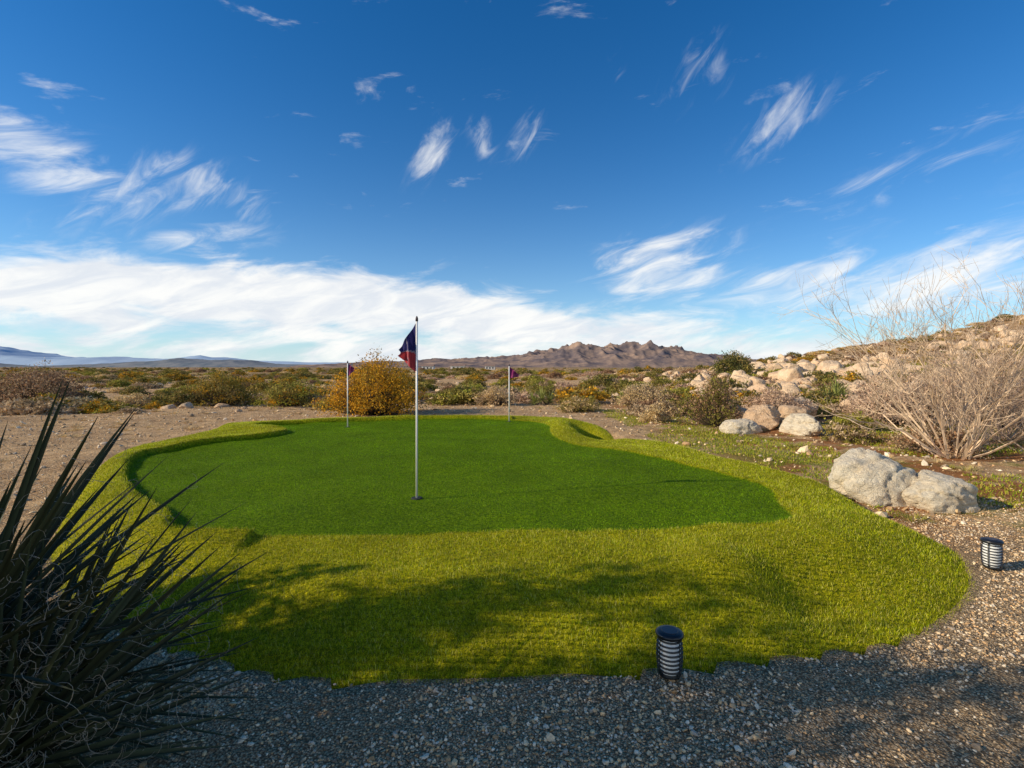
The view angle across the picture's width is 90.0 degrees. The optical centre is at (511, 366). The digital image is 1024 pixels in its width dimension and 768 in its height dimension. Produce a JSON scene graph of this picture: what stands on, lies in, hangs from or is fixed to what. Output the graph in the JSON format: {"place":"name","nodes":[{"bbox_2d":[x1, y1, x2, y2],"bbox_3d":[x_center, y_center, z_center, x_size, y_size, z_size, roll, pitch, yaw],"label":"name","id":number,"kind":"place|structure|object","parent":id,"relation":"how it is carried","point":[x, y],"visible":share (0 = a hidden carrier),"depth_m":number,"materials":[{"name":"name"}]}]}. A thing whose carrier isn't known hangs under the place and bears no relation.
{"place":"outdoors","nodes":[
{"label":"outdoors","id":0,"kind":"place"},
{"bbox_2d":[0,358,305,366],"bbox_3d":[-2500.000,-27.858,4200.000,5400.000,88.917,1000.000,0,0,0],"label":"hills","id":1,"kind":"structure","parent":0,"point":[179,362],"depth_m":3876.29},
{"bbox_2d":[0,346,344,365],"bbox_3d":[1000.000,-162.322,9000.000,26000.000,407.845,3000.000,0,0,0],"label":"distant hills","id":2,"kind":"structure","parent":0,"point":[10,355],"depth_m":8263.58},
{"bbox_2d":[450,364,465,365],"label":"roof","id":3,"kind":"structure","parent":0,"point":[457,364],"depth_m":397.32,"materials":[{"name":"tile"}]},
{"bbox_2d":[0,317,1023,767],"bbox_3d":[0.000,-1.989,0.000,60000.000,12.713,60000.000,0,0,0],"label":"ground","id":4,"kind":"structure","parent":0,"point":[344,709],"depth_m":2.47,"materials":[{"name":"grey gravel"}]},
{"bbox_2d":[0,357,103,403],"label":"desert shrub","id":5,"kind":"object","parent":4,"relation":"on","point":[33,383],"visible":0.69,"depth_m":20.62,"materials":[{"name":"brown plant"}]},
{"bbox_2d":[100,392,151,407],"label":"desert shrub","id":6,"kind":"object","parent":4,"relation":"on","point":[131,399],"visible":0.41,"depth_m":19.97,"materials":[{"name":"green plant"}]},
{"bbox_2d":[0,379,271,767],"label":"mojave yucca","id":7,"kind":"object","parent":4,"relation":"on","point":[52,680],"visible":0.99,"depth_m":1.70,"materials":[{"name":"green plant"}]},
{"bbox_2d":[174,367,265,406],"bbox_3d":[-12.292,0.813,21.435,3.681,1.757,3.601,0,0,-29],"label":"desert shrub","id":8,"kind":"object","parent":4,"relation":"on","point":[220,388],"visible":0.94,"depth_m":21.09,"materials":[{"name":"green plant"}]},
{"bbox_2d":[47,379,484,413],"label":"desert shrubs","id":9,"kind":"object","parent":4,"relation":"on","point":[186,405],"visible":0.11,"depth_m":19.30,"materials":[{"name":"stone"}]},
{"bbox_2d":[250,377,330,408],"bbox_3d":[-8.825,1.007,20.505,2.501,1.208,3.066,0,0,28],"label":"desert shrub","id":10,"kind":"object","parent":4,"relation":"on","point":[277,397],"visible":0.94,"depth_m":20.11,"materials":[{"name":"green plant"}]},
{"bbox_2d":[311,349,432,416],"bbox_3d":[-4.659,0.413,17.002,3.710,2.499,3.720,0,0,0],"label":"creosote bush","id":11,"kind":"object","parent":4,"relation":"on","point":[379,396],"visible":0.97,"depth_m":16.49,"materials":[{"name":"yellow plant"}]},
{"bbox_2d":[468,383,518,405],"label":"desert shrub","id":12,"kind":"object","parent":4,"relation":"on","point":[495,393],"visible":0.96,"depth_m":20.20,"materials":[{"name":"beige plant"}]},
{"bbox_2d":[0,402,1021,543],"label":"scattered stones","id":13,"kind":"object","parent":4,"relation":"on","point":[881,513],"visible":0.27,"depth_m":11.47,"materials":[{"name":"beige stone"}]},
{"bbox_2d":[0,401,1023,528],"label":"dry grass tufts","id":14,"kind":"object","parent":4,"relation":"on","point":[969,468],"visible":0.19,"depth_m":11.46,"materials":[{"name":"beige plant"}]},
{"bbox_2d":[0,314,1023,417],"bbox_3d":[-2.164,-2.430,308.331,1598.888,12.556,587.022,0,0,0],"label":"desert scrub","id":15,"kind":"object","parent":4,"relation":"on","point":[124,381],"visible":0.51,"depth_m":34.00,"materials":[{"name":"green plant"}]},
{"bbox_2d":[48,414,978,689],"bbox_3d":[-1.550,1.516,8.255,9.849,0.719,12.355,0,0,-14],"label":"putting green","id":16,"kind":"object","parent":4,"relation":"on","point":[516,546],"visible":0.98,"depth_m":3.75,"materials":[{"name":"green plant"}]},
{"bbox_2d":[346,361,354,426],"bbox_3d":[-3.608,0.626,11.400,0.220,1.535,0.116,0,0,0],"label":"golf flag","id":17,"kind":"object","parent":16,"relation":"on","point":[350,369],"visible":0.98,"depth_m":11.39,"materials":[{"name":"fabric"}]},
{"bbox_2d":[398,316,421,499],"bbox_3d":[-1.029,0.434,5.190,0.244,1.905,0.116,0,0,0],"label":"golf flag","id":18,"kind":"object","parent":16,"relation":"on","point":[408,350],"visible":0.98,"depth_m":5.18,"materials":[{"name":"fabric"}]},
{"bbox_2d":[507,364,518,421],"bbox_3d":[0.027,0.658,12.600,0.310,1.475,0.116,0,0,0],"label":"golf flag","id":19,"kind":"object","parent":16,"relation":"on","point":[512,373],"visible":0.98,"depth_m":12.59,"materials":[{"name":"fabric"}]},
{"bbox_2d":[519,376,561,396],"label":"desert shrub","id":20,"kind":"object","parent":4,"relation":"on","point":[547,389],"visible":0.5,"depth_m":23.85,"materials":[{"name":"green plant"}]},
{"bbox_2d":[524,386,556,404],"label":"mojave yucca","id":21,"kind":"object","parent":4,"relation":"on","point":[538,401],"visible":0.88,"depth_m":20.51,"materials":[{"name":"green plant"}]},
{"bbox_2d":[552,394,602,412],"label":"desert shrub","id":22,"kind":"object","parent":4,"relation":"on","point":[573,404],"visible":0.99,"depth_m":17.28,"materials":[{"name":"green plant"}]},
{"bbox_2d":[614,384,638,404],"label":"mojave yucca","id":23,"kind":"object","parent":4,"relation":"on","point":[621,393],"visible":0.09,"depth_m":20.26,"materials":[{"name":"green plant"}]},
{"bbox_2d":[615,382,671,406],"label":"dry shrub","id":24,"kind":"object","parent":4,"relation":"on","point":[631,399],"visible":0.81,"depth_m":19.25,"materials":[{"name":"beige plant"}]},
{"bbox_2d":[636,405,672,423],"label":"dry shrub","id":25,"kind":"object","parent":4,"relation":"on","point":[652,414],"visible":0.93,"depth_m":14.04,"materials":[{"name":"beige plant"}]},
{"bbox_2d":[647,398,682,417],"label":"desert shrub","id":26,"kind":"object","parent":4,"relation":"on","point":[665,405],"visible":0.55,"depth_m":15.42,"materials":[{"name":"beige plant"}]},
{"bbox_2d":[655,625,683,679],"bbox_3d":[0.800,1.517,2.600,0.140,0.366,0.140,0,0,0],"label":"solar path light","id":27,"kind":"object","parent":4,"relation":"on","point":[669,651],"visible":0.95,"depth_m":2.55,"materials":[{"name":"black plastic"}]},
{"bbox_2d":[671,366,743,428],"bbox_3d":[5.188,0.761,13.135,2.212,1.566,1.772,0,0,0],"label":"creosote bush","id":28,"kind":"object","parent":4,"relation":"on","point":[716,398],"visible":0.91,"depth_m":13.08,"materials":[{"name":"green plant"}]},
{"bbox_2d":[716,405,746,420],"bbox_3d":[5.766,1.386,13.284,0.912,0.835,0.768,0,0,19],"label":"boulder","id":29,"kind":"object","parent":4,"relation":"on","point":[743,410],"visible":0.18,"depth_m":13.01,"materials":[{"name":"stone"}]},
{"bbox_2d":[707,350,758,373],"bbox_3d":[15.485,-0.251,35.426,3.897,2.191,3.433,0,0,-24],"label":"juniper tree","id":30,"kind":"object","parent":4,"relation":"on","point":[737,361],"visible":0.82,"depth_m":34.97,"materials":[{"name":"green plant"}]},
{"bbox_2d":[719,418,762,433],"bbox_3d":[5.387,1.464,12.038,1.034,0.474,0.691,0,0,-14],"label":"boulder","id":31,"kind":"object","parent":4,"relation":"on","point":[741,426],"visible":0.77,"depth_m":11.77,"materials":[{"name":"stone"}]},
{"bbox_2d":[743,404,780,430],"bbox_3d":[6.109,1.342,12.605,0.893,0.870,1.194,0,0,33],"label":"boulder","id":32,"kind":"object","parent":4,"relation":"on","point":[765,416],"visible":0.7,"depth_m":12.23,"materials":[{"name":"stone"}]},
{"bbox_2d":[737,383,822,414],"bbox_3d":[7.500,0.981,14.431,2.684,1.097,2.290,0,0,0],"label":"dry shrub","id":33,"kind":"object","parent":4,"relation":"on","point":[786,400],"visible":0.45,"depth_m":14.45,"materials":[{"name":"beige plant"}]},
{"bbox_2d":[778,405,810,423],"bbox_3d":[7.242,1.334,13.175,0.788,0.715,0.887,0,0,24],"label":"boulder","id":34,"kind":"object","parent":4,"relation":"on","point":[785,410],"visible":0.36,"depth_m":12.94,"materials":[{"name":"stone"}]},
{"bbox_2d":[771,395,818,416],"bbox_3d":[8.234,1.318,15.242,1.525,1.002,1.188,0,0,10],"label":"boulder","id":35,"kind":"object","parent":4,"relation":"on","point":[813,409],"visible":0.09,"depth_m":14.89,"materials":[{"name":"stone"}]},
{"bbox_2d":[779,413,822,435],"bbox_3d":[6.653,1.349,11.812,0.788,0.580,1.101,0,0,-25],"label":"boulder","id":36,"kind":"object","parent":4,"relation":"on","point":[802,424],"visible":0.88,"depth_m":11.53,"materials":[{"name":"stone"}]},
{"bbox_2d":[601,409,1023,518],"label":"weeds","id":37,"kind":"object","parent":4,"relation":"on","point":[705,431],"visible":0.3,"depth_m":9.54,"materials":[{"name":"green plant"}]},
{"bbox_2d":[824,376,849,394],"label":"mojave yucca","id":38,"kind":"object","parent":4,"relation":"on","point":[838,385],"visible":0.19,"depth_m":20.46,"materials":[{"name":"green plant"}]},
{"bbox_2d":[823,385,850,399],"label":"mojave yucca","id":39,"kind":"object","parent":4,"relation":"on","point":[837,391],"visible":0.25,"depth_m":18.57,"materials":[{"name":"green plant"}]},
{"bbox_2d":[819,419,888,445],"bbox_3d":[6.964,1.337,10.644,1.081,0.557,1.181,0,0,-30],"label":"desert shrub","id":40,"kind":"object","parent":4,"relation":"on","point":[849,431],"visible":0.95,"depth_m":10.46,"materials":[{"name":"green plant"}]},
{"bbox_2d":[824,409,886,430],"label":"desert shrub","id":41,"kind":"object","parent":4,"relation":"on","point":[840,419],"visible":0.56,"depth_m":12.26,"materials":[{"name":"green plant"}]},
{"bbox_2d":[828,447,917,506],"bbox_3d":[4.292,1.335,6.136,1.016,0.681,0.864,0,0,-11],"label":"boulder","id":42,"kind":"object","parent":4,"relation":"on","point":[867,476],"visible":0.78,"depth_m":5.87,"materials":[{"name":"stone"}]},
{"bbox_2d":[772,246,1023,459],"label":"bare shrub","id":43,"kind":"object","parent":4,"relation":"on","point":[969,448],"visible":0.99,"depth_m":8.76,"materials":[{"name":"beige plant"}]},
{"bbox_2d":[828,365,970,426],"bbox_3d":[10.320,0.742,13.778,3.148,1.628,3.142,0,0,0],"label":"dry shrub","id":44,"kind":"object","parent":4,"relation":"on","point":[881,417],"visible":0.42,"depth_m":13.38,"materials":[{"name":"beige plant"}]},
{"bbox_2d":[844,314,1023,441],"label":"bare shrub","id":45,"kind":"object","parent":4,"relation":"on","point":[1014,436],"visible":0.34,"depth_m":10.51,"materials":[{"name":"beige plant"}]},
{"bbox_2d":[877,416,997,459],"bbox_3d":[7.779,1.257,9.349,1.927,0.682,1.628,0,0,-40],"label":"dry shrub","id":46,"kind":"object","parent":4,"relation":"on","point":[908,441],"visible":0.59,"depth_m":9.11,"materials":[{"name":"brown plant"}]},
{"bbox_2d":[901,470,979,513],"bbox_3d":[4.785,1.463,5.808,0.759,0.545,0.854,0,0,21],"label":"boulder","id":47,"kind":"object","parent":4,"relation":"on","point":[932,491],"visible":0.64,"depth_m":5.53,"materials":[{"name":"stone"}]},
{"bbox_2d":[880,380,1023,438],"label":"bare shrub","id":48,"kind":"object","parent":4,"relation":"on","point":[950,421],"visible":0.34,"depth_m":9.68,"materials":[{"name":"beige plant"}]},
{"bbox_2d":[906,349,1023,431],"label":"dry shrub","id":49,"kind":"object","parent":4,"relation":"on","point":[987,398],"visible":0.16,"depth_m":12.36,"materials":[{"name":"beige plant"}]},
{"bbox_2d":[949,342,1023,451],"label":"bare shrub","id":50,"kind":"object","parent":4,"relation":"on","point":[1016,426],"visible":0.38,"depth_m":9.30,"materials":[{"name":"beige plant"}]},
{"bbox_2d":[980,537,1003,569],"bbox_3d":[3.730,1.517,3.980,0.140,0.366,0.140,0,0,0],"label":"solar path light","id":51,"kind":"object","parent":4,"relation":"on","point":[991,552],"visible":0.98,"depth_m":3.94,"materials":[{"name":"black plastic"}]},
{"bbox_2d":[0,0,1023,362],"label":"sky","id":52,"kind":"structure","parent":0,"point":[258,180],"materials":[{"name":"blue"}]},
{"bbox_2d":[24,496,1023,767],"bbox_3d":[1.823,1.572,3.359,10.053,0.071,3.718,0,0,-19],"label":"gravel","id":53,"kind":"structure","parent":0,"point":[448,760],"depth_m":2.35,"materials":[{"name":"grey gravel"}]},
{"bbox_2d":[290,340,764,367],"bbox_3d":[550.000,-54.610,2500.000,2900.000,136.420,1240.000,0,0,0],"label":"mountain","id":54,"kind":"structure","parent":0,"point":[650,353],"depth_m":2078.65,"materials":[{"name":"brown stone"}]},
{"bbox_2d":[611,315,1023,411],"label":"boulder field","id":55,"kind":"structure","parent":0,"point":[789,376],"depth_m":31.84,"materials":[{"name":"stone"}]}
]}

